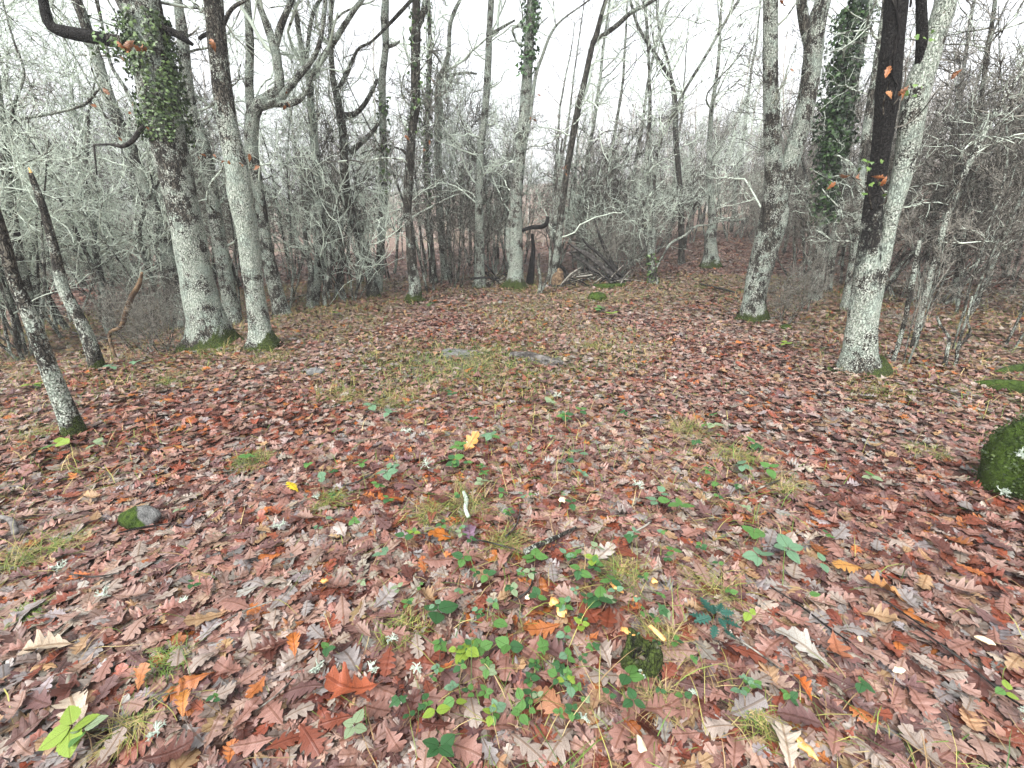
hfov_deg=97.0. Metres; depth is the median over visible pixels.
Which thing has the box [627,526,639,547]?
bramble sprig
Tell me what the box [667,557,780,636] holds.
grass tuft
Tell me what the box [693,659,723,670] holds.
fallen leaf
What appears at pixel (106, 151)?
sapling
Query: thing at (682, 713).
fallen leaf
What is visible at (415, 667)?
lichen tuft
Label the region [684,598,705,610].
fallen leaf
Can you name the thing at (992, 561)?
fallen leaf
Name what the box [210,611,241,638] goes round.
fallen leaf
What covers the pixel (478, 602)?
fallen leaf
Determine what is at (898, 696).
fallen leaf
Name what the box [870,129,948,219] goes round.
hazel clump
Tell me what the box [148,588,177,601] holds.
fallen leaf
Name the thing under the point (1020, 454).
lichen tuft
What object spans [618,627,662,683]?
mossy rock
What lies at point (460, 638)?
fallen leaf
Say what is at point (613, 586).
wood chip
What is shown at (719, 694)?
fallen leaf
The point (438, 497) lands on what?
fallen leaf
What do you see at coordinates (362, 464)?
bramble sprig
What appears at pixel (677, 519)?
fallen leaf
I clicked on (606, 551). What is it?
fallen leaf
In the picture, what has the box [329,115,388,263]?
sapling
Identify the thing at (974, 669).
fallen twig
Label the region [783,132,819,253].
hazel clump
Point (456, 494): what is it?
bramble sprig
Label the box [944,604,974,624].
fallen leaf
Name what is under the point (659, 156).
young oak
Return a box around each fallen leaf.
[1,639,26,655]
[1,689,26,723]
[3,595,49,626]
[9,567,32,577]
[12,509,33,516]
[12,737,34,755]
[17,629,70,656]
[22,688,51,709]
[23,532,42,541]
[31,584,57,595]
[34,734,90,755]
[50,547,80,557]
[50,670,79,704]
[51,689,87,724]
[53,611,80,622]
[59,491,81,497]
[68,631,91,654]
[71,504,78,513]
[71,523,83,536]
[83,489,100,497]
[85,618,110,626]
[88,510,101,519]
[89,674,117,708]
[91,578,122,604]
[92,654,114,682]
[96,727,126,767]
[97,705,114,724]
[98,565,125,578]
[101,533,120,540]
[108,513,119,521]
[111,583,145,598]
[120,729,163,764]
[121,615,147,640]
[123,503,145,511]
[123,695,147,714]
[124,487,144,496]
[125,649,147,668]
[129,523,154,535]
[130,540,148,557]
[133,662,150,689]
[134,728,193,764]
[143,703,166,738]
[146,563,174,577]
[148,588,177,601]
[161,672,212,701]
[165,607,189,625]
[167,641,188,665]
[174,689,189,719]
[175,493,200,504]
[183,535,198,551]
[183,612,228,626]
[187,652,213,673]
[190,554,204,564]
[194,520,204,530]
[200,578,212,596]
[201,681,235,701]
[202,707,231,753]
[207,554,224,565]
[209,510,224,521]
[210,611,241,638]
[213,654,241,675]
[217,596,249,614]
[224,491,234,499]
[231,696,262,729]
[233,734,276,756]
[241,577,266,587]
[242,548,256,559]
[242,629,260,649]
[245,673,266,697]
[250,539,281,552]
[253,523,273,533]
[257,699,284,726]
[261,731,299,751]
[262,644,277,661]
[264,575,286,584]
[267,610,282,631]
[269,520,290,529]
[270,585,297,609]
[275,543,304,557]
[276,497,289,505]
[283,679,323,704]
[283,701,314,720]
[285,482,297,491]
[286,632,300,656]
[295,508,313,517]
[298,722,326,758]
[299,578,313,591]
[301,600,313,617]
[303,648,323,673]
[306,535,328,548]
[307,624,325,638]
[311,679,327,695]
[313,505,330,510]
[318,712,351,735]
[324,661,380,699]
[332,521,346,536]
[333,643,360,672]
[334,592,351,625]
[335,565,351,581]
[347,535,376,546]
[353,736,374,751]
[355,620,371,636]
[356,676,396,702]
[368,564,397,577]
[371,582,397,609]
[374,514,390,529]
[377,645,395,676]
[381,625,409,642]
[384,723,406,752]
[387,495,405,502]
[400,564,412,579]
[403,688,421,723]
[405,656,442,672]
[410,629,424,658]
[414,730,440,767]
[420,586,434,600]
[421,688,456,709]
[422,557,452,567]
[422,717,452,730]
[427,511,435,523]
[428,527,454,540]
[434,494,448,502]
[440,669,458,686]
[444,588,476,601]
[446,634,466,653]
[448,546,480,561]
[451,733,481,766]
[453,656,483,680]
[463,431,478,450]
[463,524,475,541]
[464,697,482,728]
[470,620,494,632]
[471,593,486,613]
[475,568,493,580]
[479,712,521,733]
[481,736,498,765]
[492,581,517,603]
[495,682,514,715]
[496,652,515,680]
[497,548,510,570]
[498,610,512,633]
[510,732,546,767]
[515,581,531,592]
[521,630,541,659]
[527,511,548,522]
[527,620,563,638]
[532,596,550,610]
[532,685,569,719]
[538,669,559,686]
[542,727,574,765]
[546,564,558,582]
[546,634,572,666]
[554,546,572,555]
[554,582,581,601]
[554,611,570,627]
[566,629,592,652]
[568,568,597,584]
[570,652,598,678]
[571,701,596,725]
[578,590,601,622]
[586,524,603,533]
[588,669,618,685]
[592,639,611,668]
[595,542,615,558]
[598,606,617,627]
[608,721,631,748]
[612,547,642,561]
[616,592,632,603]
[618,681,639,720]
[627,735,657,767]
[628,675,653,690]
[631,514,648,522]
[642,634,655,641]
[644,536,658,552]
[645,692,681,721]
[648,513,662,517]
[653,553,664,574]
[653,589,674,600]
[656,607,674,628]
[660,527,677,538]
[661,645,701,666]
[661,661,677,682]
[671,679,711,698]
[672,726,702,742]
[673,515,682,523]
[675,704,697,719]
[681,525,703,538]
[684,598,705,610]
[692,563,709,586]
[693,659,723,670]
[697,626,724,641]
[698,500,710,516]
[702,716,736,740]
[704,684,729,700]
[712,521,730,533]
[717,545,733,555]
[723,580,751,599]
[726,644,767,663]
[726,735,745,767]
[727,616,741,633]
[728,692,768,721]
[731,548,757,554]
[733,514,743,524]
[746,670,773,688]
[754,636,782,657]
[756,565,771,575]
[757,610,775,632]
[760,713,788,727]
[764,528,777,545]
[766,588,781,600]
[771,721,802,767]
[774,609,810,625]
[774,626,833,671]
[777,699,826,727]
[784,562,805,578]
[785,531,797,549]
[789,515,805,528]
[794,674,812,703]
[803,609,830,623]
[818,696,849,717]
[819,670,856,692]
[822,540,845,559]
[822,726,846,758]
[826,627,852,658]
[827,591,848,604]
[831,526,851,538]
[831,559,860,573]
[840,622,871,636]
[847,493,863,509]
[849,705,881,724]
[851,642,889,664]
[855,522,881,532]
[855,679,877,701]
[855,739,890,767]
[858,602,899,622]
[864,571,909,604]
[870,540,884,550]
[884,501,898,514]
[886,538,914,549]
[888,655,909,679]
[888,682,907,704]
[894,634,916,643]
[897,588,919,608]
[897,723,944,767]
[899,551,918,571]
[907,651,937,670]
[909,630,945,646]
[909,686,940,720]
[913,574,934,590]
[924,490,942,504]
[929,536,955,555]
[930,728,983,756]
[934,522,950,535]
[938,577,985,592]
[939,669,967,683]
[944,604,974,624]
[945,638,975,657]
[946,559,966,574]
[950,542,972,554]
[957,500,973,510]
[960,518,986,525]
[960,694,980,710]
[964,667,994,696]
[967,735,1000,762]
[969,600,1002,624]
[976,575,1011,596]
[979,547,1019,571]
[982,532,1012,550]
[983,626,1003,648]
[993,673,1022,699]
[994,597,1012,615]
[1003,726,1023,753]
[1004,652,1023,670]
[1007,622,1023,638]
[1012,570,1023,577]
[1014,687,1023,699]
[1016,605,1023,614]
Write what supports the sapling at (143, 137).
on the ground at (720, 705)
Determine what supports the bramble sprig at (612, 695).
on the ground at (720, 705)
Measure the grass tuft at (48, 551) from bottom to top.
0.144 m
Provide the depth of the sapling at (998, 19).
6.46 m
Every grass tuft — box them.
[0,507,85,584]
[0,510,103,571]
[1,592,55,630]
[3,422,59,443]
[75,677,185,767]
[122,631,200,687]
[141,368,188,387]
[187,340,242,358]
[212,442,280,475]
[235,339,306,364]
[298,481,358,519]
[301,374,384,409]
[354,375,434,414]
[368,600,434,653]
[400,495,462,528]
[426,472,516,533]
[475,512,542,561]
[577,532,667,606]
[581,339,619,353]
[617,605,706,667]
[618,667,689,734]
[656,408,717,440]
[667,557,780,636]
[697,432,779,472]
[724,687,806,759]
[757,470,809,497]
[832,374,923,406]
[899,433,963,460]
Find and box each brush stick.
[470,276,499,279]
[487,260,505,286]
[561,267,581,283]
[593,266,611,283]
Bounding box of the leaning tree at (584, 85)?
[530,0,655,283]
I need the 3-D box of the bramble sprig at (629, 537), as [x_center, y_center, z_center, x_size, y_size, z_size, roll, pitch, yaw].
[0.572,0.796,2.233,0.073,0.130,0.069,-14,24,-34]
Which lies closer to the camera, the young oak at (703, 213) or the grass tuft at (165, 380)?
the grass tuft at (165, 380)
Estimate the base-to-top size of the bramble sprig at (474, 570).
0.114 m
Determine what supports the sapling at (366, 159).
on the ground at (720, 705)
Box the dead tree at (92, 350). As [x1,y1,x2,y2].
[28,168,105,370]
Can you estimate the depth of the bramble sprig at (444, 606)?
1.84 m
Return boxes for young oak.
[0,1,169,333]
[0,150,47,266]
[2,197,71,331]
[12,75,87,281]
[14,124,88,287]
[17,116,123,239]
[36,119,152,270]
[39,129,128,269]
[50,108,124,283]
[56,55,216,321]
[92,89,229,242]
[111,71,231,309]
[200,115,243,284]
[209,103,352,277]
[317,46,414,283]
[322,96,398,261]
[369,176,421,260]
[387,128,448,273]
[410,53,511,233]
[458,87,516,260]
[485,132,550,264]
[524,65,635,272]
[533,103,631,261]
[540,95,645,271]
[560,112,626,225]
[572,0,761,284]
[580,63,722,245]
[608,115,695,214]
[616,138,668,261]
[621,111,680,247]
[637,98,705,223]
[661,99,757,232]
[663,113,743,243]
[665,112,760,248]
[670,131,721,218]
[672,109,747,209]
[683,96,821,237]
[690,113,738,221]
[692,66,857,227]
[762,89,973,264]
[796,49,969,262]
[925,37,1023,263]
[934,41,1023,147]
[969,87,1023,117]
[973,42,1023,168]
[988,103,1023,243]
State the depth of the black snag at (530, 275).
10.84 m
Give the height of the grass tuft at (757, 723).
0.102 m
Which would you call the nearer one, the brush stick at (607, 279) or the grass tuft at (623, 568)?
the grass tuft at (623, 568)
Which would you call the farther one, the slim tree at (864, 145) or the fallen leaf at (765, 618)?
the slim tree at (864, 145)
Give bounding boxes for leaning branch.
[567,242,624,282]
[569,250,613,272]
[573,255,615,282]
[582,238,624,278]
[594,222,617,275]
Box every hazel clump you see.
[0,62,226,328]
[0,66,109,361]
[0,99,46,354]
[0,109,155,324]
[0,115,87,348]
[0,141,75,321]
[0,159,47,318]
[24,104,167,302]
[94,64,286,271]
[102,135,227,265]
[103,136,222,254]
[119,150,223,249]
[159,98,352,302]
[209,188,268,270]
[217,148,338,279]
[224,172,287,248]
[260,156,354,278]
[264,125,339,289]
[267,152,356,274]
[269,77,403,300]
[283,158,345,259]
[444,150,508,265]
[457,90,570,271]
[457,125,512,260]
[492,147,556,263]
[533,163,597,257]
[543,160,603,241]
[544,117,637,268]
[553,137,684,280]
[576,131,643,255]
[593,111,704,259]
[630,162,706,237]
[638,145,718,253]
[717,141,763,225]
[740,151,854,239]
[781,118,937,270]
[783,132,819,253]
[814,44,1023,291]
[834,103,952,252]
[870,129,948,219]
[890,71,1023,306]
[921,75,1023,280]
[947,94,1023,285]
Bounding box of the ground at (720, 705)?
[0,161,1023,767]
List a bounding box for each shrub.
[0,142,159,304]
[18,157,214,308]
[41,212,151,293]
[51,261,184,353]
[74,262,183,360]
[103,287,192,354]
[239,109,454,303]
[417,185,507,287]
[555,156,700,276]
[563,209,675,281]
[568,177,637,253]
[576,195,675,277]
[601,194,670,265]
[648,165,716,239]
[703,167,797,236]
[723,173,816,247]
[729,168,913,279]
[742,278,812,319]
[766,252,847,323]
[841,129,1023,302]
[887,168,1023,291]
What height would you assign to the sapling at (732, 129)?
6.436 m
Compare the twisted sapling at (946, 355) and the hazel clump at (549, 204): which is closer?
the twisted sapling at (946, 355)
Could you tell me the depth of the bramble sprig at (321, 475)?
2.76 m
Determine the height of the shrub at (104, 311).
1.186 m
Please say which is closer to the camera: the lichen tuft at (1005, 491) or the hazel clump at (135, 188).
the lichen tuft at (1005, 491)
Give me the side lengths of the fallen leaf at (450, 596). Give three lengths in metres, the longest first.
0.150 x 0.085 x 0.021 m
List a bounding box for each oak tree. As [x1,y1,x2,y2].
[0,0,171,353]
[0,208,89,440]
[17,0,217,328]
[38,0,272,353]
[109,0,340,316]
[164,0,282,351]
[173,0,302,323]
[329,0,467,303]
[468,0,675,290]
[665,0,795,268]
[690,0,830,323]
[825,0,961,380]
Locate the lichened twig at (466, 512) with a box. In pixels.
[462,491,469,517]
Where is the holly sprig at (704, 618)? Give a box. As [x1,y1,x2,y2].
[689,597,741,638]
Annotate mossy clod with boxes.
[779,324,791,329]
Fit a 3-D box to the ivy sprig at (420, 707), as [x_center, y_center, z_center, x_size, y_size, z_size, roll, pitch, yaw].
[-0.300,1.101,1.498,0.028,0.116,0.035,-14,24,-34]
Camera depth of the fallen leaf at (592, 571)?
2.04 m
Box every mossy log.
[593,283,624,289]
[973,379,1023,395]
[990,363,1023,375]
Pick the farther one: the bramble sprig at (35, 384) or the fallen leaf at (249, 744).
the bramble sprig at (35, 384)
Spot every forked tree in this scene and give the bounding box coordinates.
[260,0,364,306]
[273,0,451,297]
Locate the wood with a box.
[3,1,1022,254]
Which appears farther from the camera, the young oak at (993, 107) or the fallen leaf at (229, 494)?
the young oak at (993, 107)
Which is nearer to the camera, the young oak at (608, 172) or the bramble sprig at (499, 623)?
the bramble sprig at (499, 623)
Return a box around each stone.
[117,505,161,531]
[306,368,324,376]
[438,348,477,358]
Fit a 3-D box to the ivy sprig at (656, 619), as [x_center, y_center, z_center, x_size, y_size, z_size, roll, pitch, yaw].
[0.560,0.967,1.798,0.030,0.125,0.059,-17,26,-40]
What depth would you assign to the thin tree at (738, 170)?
18.13 m
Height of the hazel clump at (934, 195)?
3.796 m
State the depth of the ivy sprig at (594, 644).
1.67 m
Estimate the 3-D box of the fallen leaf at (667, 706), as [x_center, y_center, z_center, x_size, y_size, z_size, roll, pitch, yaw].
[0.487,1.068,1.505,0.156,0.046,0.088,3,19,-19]
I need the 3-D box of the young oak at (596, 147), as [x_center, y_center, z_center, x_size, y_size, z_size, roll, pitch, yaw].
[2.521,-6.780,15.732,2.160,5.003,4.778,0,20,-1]
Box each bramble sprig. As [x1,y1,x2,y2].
[21,382,42,388]
[38,705,99,757]
[39,437,69,449]
[68,715,108,754]
[86,437,105,450]
[102,364,116,371]
[172,507,185,518]
[187,580,201,590]
[205,693,221,715]
[238,453,254,461]
[303,462,312,474]
[313,525,322,538]
[317,472,325,491]
[321,642,335,658]
[325,469,337,483]
[343,709,366,738]
[348,516,360,530]
[354,459,367,470]
[356,579,365,589]
[363,403,375,413]
[371,481,384,491]
[372,547,388,564]
[375,468,397,479]
[383,408,397,416]
[383,495,393,507]
[386,463,399,468]
[390,582,404,599]
[395,532,413,552]
[401,598,413,617]
[403,710,414,725]
[406,527,419,542]
[422,693,433,719]
[422,704,450,720]
[422,733,454,757]
[424,600,457,623]
[429,599,441,613]
[429,675,440,689]
[431,663,443,675]
[432,638,446,663]
[435,519,445,527]
[443,696,467,712]
[444,680,458,694]
[445,454,463,466]
[447,390,457,396]
[447,460,455,471]
[448,645,463,653]
[449,441,466,451]
[452,551,471,569]
[453,492,459,507]
[453,659,466,686]
[454,588,463,596]
[455,529,466,540]
[455,640,478,665]
[462,683,474,698]
[464,639,478,657]
[467,536,476,550]
[470,568,479,586]
[472,606,482,619]
[472,638,492,655]
[474,477,488,484]
[475,610,486,622]
[477,684,493,701]
[479,470,488,476]
[479,664,496,678]
[480,656,492,681]
[481,431,499,447]
[481,569,495,591]
[482,704,499,726]
[486,597,498,616]
[486,618,507,637]
[488,698,505,714]
[495,636,523,663]
[498,487,508,499]
[502,508,511,524]
[504,584,513,601]
[505,510,515,524]
[511,582,520,609]
[511,699,530,724]
[514,567,524,581]
[515,687,523,725]
[521,548,547,566]
[523,445,531,454]
[523,568,534,579]
[523,671,540,687]
[523,688,537,718]
[525,700,535,729]
[528,586,546,601]
[529,658,539,672]
[529,659,540,670]
[532,691,543,717]
[545,396,556,410]
[547,668,563,688]
[553,676,562,701]
[553,707,565,727]
[555,603,562,619]
[556,625,570,647]
[557,412,573,424]
[559,548,574,558]
[559,596,572,611]
[559,647,575,664]
[563,458,574,471]
[563,681,576,697]
[564,703,580,722]
[565,499,575,510]
[567,549,581,566]
[570,449,588,454]
[570,564,591,580]
[570,586,578,608]
[573,617,589,637]
[574,682,583,695]
[575,407,586,419]
[577,469,587,483]
[577,613,589,634]
[577,653,587,664]
[580,593,592,609]
[581,696,589,708]
[583,554,602,572]
[587,585,616,608]
[588,555,600,571]
[591,541,604,549]
[598,688,616,706]
[600,575,621,597]
[601,593,615,611]
[607,586,623,606]
[619,665,644,690]
[622,687,645,721]
[623,534,638,550]
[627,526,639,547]
[633,597,640,611]
[634,606,644,620]
[637,572,648,585]
[645,496,669,506]
[656,529,666,541]
[656,592,665,606]
[656,686,666,693]
[657,486,671,497]
[663,554,671,574]
[666,546,681,565]
[667,635,683,647]
[668,498,694,514]
[675,691,691,716]
[684,655,697,664]
[690,439,701,448]
[694,542,706,555]
[703,467,714,478]
[707,423,722,432]
[711,481,723,494]
[711,493,723,507]
[712,561,723,575]
[719,588,737,598]
[730,687,748,705]
[734,460,752,474]
[739,674,747,694]
[740,505,751,513]
[741,525,764,544]
[741,608,755,626]
[742,547,773,566]
[744,683,756,694]
[745,435,763,449]
[746,677,762,693]
[760,462,778,478]
[774,533,803,563]
[780,689,798,707]
[806,591,820,605]
[817,552,828,583]
[819,530,834,542]
[841,679,875,695]
[854,676,866,692]
[862,471,882,487]
[988,679,1018,704]
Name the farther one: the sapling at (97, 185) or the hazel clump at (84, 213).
the sapling at (97, 185)
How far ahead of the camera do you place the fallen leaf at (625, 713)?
1.51 m
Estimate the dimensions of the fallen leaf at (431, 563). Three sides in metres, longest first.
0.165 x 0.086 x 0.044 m
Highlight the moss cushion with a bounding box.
[587,291,606,301]
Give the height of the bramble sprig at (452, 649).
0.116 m
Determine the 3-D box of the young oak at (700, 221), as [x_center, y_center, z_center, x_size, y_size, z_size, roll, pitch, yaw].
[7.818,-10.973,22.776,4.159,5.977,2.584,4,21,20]
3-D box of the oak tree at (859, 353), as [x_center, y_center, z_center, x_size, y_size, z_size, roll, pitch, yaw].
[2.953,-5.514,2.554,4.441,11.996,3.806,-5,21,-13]
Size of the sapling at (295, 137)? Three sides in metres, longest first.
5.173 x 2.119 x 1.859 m
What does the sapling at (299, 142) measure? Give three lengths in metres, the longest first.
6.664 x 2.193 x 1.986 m
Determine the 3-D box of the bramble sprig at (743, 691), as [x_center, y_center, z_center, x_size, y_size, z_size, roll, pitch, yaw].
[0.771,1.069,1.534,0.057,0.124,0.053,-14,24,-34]
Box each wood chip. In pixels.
[320,578,328,583]
[549,597,558,606]
[556,607,566,617]
[559,497,565,502]
[610,582,623,592]
[620,626,634,635]
[636,734,646,752]
[648,625,665,640]
[651,578,657,583]
[789,731,818,760]
[892,666,905,674]
[974,635,995,644]
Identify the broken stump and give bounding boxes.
[548,268,565,286]
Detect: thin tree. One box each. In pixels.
[0,2,65,271]
[2,84,71,147]
[70,0,241,287]
[292,27,358,182]
[532,0,590,230]
[545,0,605,198]
[559,0,656,261]
[579,1,679,241]
[602,0,674,257]
[661,0,714,216]
[721,0,782,231]
[812,0,876,201]
[910,0,1023,214]
[958,0,1008,135]
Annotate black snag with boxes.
[526,233,534,285]
[560,264,570,284]
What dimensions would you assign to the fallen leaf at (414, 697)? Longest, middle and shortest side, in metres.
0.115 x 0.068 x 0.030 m
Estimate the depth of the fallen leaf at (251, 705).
1.51 m
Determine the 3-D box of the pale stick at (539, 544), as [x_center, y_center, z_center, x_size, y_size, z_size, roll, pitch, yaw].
[0.199,0.771,2.260,0.340,0.035,0.029,-14,24,-33]
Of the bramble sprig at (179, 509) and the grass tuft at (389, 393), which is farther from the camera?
the grass tuft at (389, 393)
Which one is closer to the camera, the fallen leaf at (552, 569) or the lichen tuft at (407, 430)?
the fallen leaf at (552, 569)
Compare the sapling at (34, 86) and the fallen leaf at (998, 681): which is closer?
the fallen leaf at (998, 681)
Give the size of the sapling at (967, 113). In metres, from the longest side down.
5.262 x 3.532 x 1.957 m
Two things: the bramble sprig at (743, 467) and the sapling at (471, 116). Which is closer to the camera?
the bramble sprig at (743, 467)
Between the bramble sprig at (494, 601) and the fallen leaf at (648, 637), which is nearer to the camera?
the fallen leaf at (648, 637)
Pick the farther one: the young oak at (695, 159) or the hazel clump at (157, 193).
the young oak at (695, 159)
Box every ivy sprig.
[389,694,407,707]
[416,703,424,720]
[537,635,551,660]
[550,660,565,674]
[560,665,574,680]
[567,675,574,683]
[585,642,600,653]
[647,613,660,627]
[658,603,668,625]
[659,608,670,619]
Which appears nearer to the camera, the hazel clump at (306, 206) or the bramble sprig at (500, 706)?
the bramble sprig at (500, 706)
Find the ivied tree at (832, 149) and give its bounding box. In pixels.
[752,0,911,301]
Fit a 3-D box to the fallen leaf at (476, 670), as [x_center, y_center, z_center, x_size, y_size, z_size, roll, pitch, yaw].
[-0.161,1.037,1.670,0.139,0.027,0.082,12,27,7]
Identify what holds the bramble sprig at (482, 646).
on the ground at (720, 705)
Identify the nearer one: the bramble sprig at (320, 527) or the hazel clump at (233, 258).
the bramble sprig at (320, 527)
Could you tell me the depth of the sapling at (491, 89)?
13.45 m
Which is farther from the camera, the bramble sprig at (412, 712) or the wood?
the wood
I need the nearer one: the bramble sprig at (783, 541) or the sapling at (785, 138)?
the bramble sprig at (783, 541)
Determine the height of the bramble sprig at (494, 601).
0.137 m
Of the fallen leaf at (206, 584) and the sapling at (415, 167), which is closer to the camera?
the fallen leaf at (206, 584)
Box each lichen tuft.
[47,559,67,571]
[94,586,110,596]
[145,719,166,741]
[179,596,187,602]
[269,519,285,528]
[309,657,324,673]
[367,660,377,672]
[385,632,397,644]
[400,427,412,433]
[409,662,422,673]
[420,457,433,468]
[577,712,589,722]
[632,479,644,489]
[688,688,697,694]
[997,487,1010,496]
[1014,446,1023,458]
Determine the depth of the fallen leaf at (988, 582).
2.01 m
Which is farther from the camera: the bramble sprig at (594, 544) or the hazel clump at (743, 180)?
the hazel clump at (743, 180)
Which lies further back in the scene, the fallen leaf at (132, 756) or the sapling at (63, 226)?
the sapling at (63, 226)
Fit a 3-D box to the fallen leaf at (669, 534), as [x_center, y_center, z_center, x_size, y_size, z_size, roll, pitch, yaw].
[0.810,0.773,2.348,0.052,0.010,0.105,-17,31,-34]
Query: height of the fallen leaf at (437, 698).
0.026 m
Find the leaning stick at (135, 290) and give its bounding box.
[107,272,142,357]
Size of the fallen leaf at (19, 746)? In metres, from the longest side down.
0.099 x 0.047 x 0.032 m
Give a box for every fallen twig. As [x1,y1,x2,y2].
[69,572,121,577]
[118,523,170,533]
[195,601,270,638]
[256,678,293,710]
[286,289,344,300]
[341,476,370,486]
[476,539,515,549]
[505,504,520,536]
[514,571,532,600]
[621,520,651,536]
[699,283,736,293]
[735,637,785,673]
[756,480,779,489]
[771,587,850,642]
[885,600,935,634]
[911,623,1021,705]
[927,382,983,396]
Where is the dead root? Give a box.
[0,515,19,534]
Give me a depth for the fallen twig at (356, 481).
2.78 m
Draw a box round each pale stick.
[72,331,106,338]
[523,526,576,554]
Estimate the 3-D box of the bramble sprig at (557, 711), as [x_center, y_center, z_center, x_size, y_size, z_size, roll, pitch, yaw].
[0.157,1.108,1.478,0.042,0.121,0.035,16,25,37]
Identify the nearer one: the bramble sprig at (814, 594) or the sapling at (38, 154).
the bramble sprig at (814, 594)
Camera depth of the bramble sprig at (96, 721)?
1.39 m
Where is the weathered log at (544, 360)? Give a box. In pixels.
[505,351,566,368]
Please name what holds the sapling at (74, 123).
on the ground at (720, 705)
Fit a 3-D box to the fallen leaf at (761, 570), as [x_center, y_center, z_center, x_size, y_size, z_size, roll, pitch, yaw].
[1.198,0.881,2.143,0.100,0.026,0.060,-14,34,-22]
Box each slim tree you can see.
[336,0,438,292]
[360,0,475,282]
[377,0,505,280]
[396,0,554,288]
[588,0,710,264]
[789,0,929,292]
[793,0,959,310]
[796,0,1023,303]
[909,43,1023,348]
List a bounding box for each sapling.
[0,0,72,317]
[0,0,85,330]
[0,0,148,317]
[0,0,168,281]
[0,10,144,322]
[0,45,216,226]
[0,53,38,338]
[1,61,38,160]
[2,49,132,259]
[3,23,136,299]
[6,108,67,338]
[15,104,78,274]
[20,142,63,290]
[59,131,125,260]
[61,140,130,232]
[67,62,143,294]
[74,81,151,202]
[88,87,221,216]
[91,82,212,213]
[121,67,268,273]
[124,0,285,309]
[138,97,240,227]
[172,0,295,293]
[186,112,262,228]
[195,111,243,281]
[200,102,309,274]
[201,100,243,168]
[231,69,305,266]
[243,0,337,309]
[258,44,343,275]
[259,126,293,247]
[268,107,339,259]
[270,106,327,183]
[273,71,325,261]
[275,0,470,292]
[278,93,395,274]
[282,1,393,286]
[296,87,328,246]
[302,222,313,309]
[304,20,396,277]
[318,95,419,264]
[322,238,331,305]
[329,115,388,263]
[330,128,371,242]
[345,85,390,259]
[348,104,404,279]
[360,97,431,266]
[374,139,450,256]
[376,91,446,268]
[386,58,481,277]
[386,61,425,228]
[386,70,507,282]
[393,26,507,278]
[414,125,433,253]
[417,39,481,283]
[420,24,552,275]
[421,54,475,261]
[432,101,473,252]
[443,53,481,243]
[445,110,534,268]
[446,69,493,252]
[452,60,514,224]
[457,90,509,275]
[464,87,556,270]
[477,77,507,153]
[488,80,523,204]
[495,60,546,220]
[528,126,622,267]
[536,253,541,293]
[539,139,562,295]
[556,27,636,263]
[570,106,636,200]
[594,145,634,237]
[618,100,696,233]
[622,112,670,230]
[626,101,681,261]
[641,106,692,204]
[652,78,679,173]
[653,101,708,195]
[655,81,758,235]
[655,94,735,242]
[665,98,727,229]
[667,100,724,244]
[678,97,741,234]
[692,111,745,195]
[714,83,755,230]
[715,50,782,214]
[715,101,761,240]
[716,118,785,228]
[717,21,909,274]
[721,89,760,213]
[725,71,795,237]
[725,121,762,196]
[727,89,823,175]
[739,105,793,209]
[740,130,783,195]
[741,119,792,238]
[757,27,942,263]
[780,105,822,195]
[781,16,965,284]
[783,102,930,194]
[784,181,863,313]
[818,71,871,174]
[824,58,899,237]
[845,2,976,202]
[856,54,1016,268]
[865,1,1023,198]
[880,204,982,362]
[891,240,921,364]
[892,86,963,146]
[897,7,1023,297]
[903,42,1002,223]
[905,2,1023,315]
[912,0,1023,316]
[925,63,1022,249]
[926,151,1023,351]
[935,38,1022,267]
[936,316,950,366]
[954,296,972,365]
[983,160,1023,349]
[1010,263,1023,295]
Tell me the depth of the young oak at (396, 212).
16.95 m
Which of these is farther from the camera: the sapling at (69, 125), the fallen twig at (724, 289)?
the sapling at (69, 125)
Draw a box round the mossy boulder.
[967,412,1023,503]
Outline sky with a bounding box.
[0,0,1023,211]
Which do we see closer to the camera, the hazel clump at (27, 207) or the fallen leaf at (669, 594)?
the fallen leaf at (669, 594)

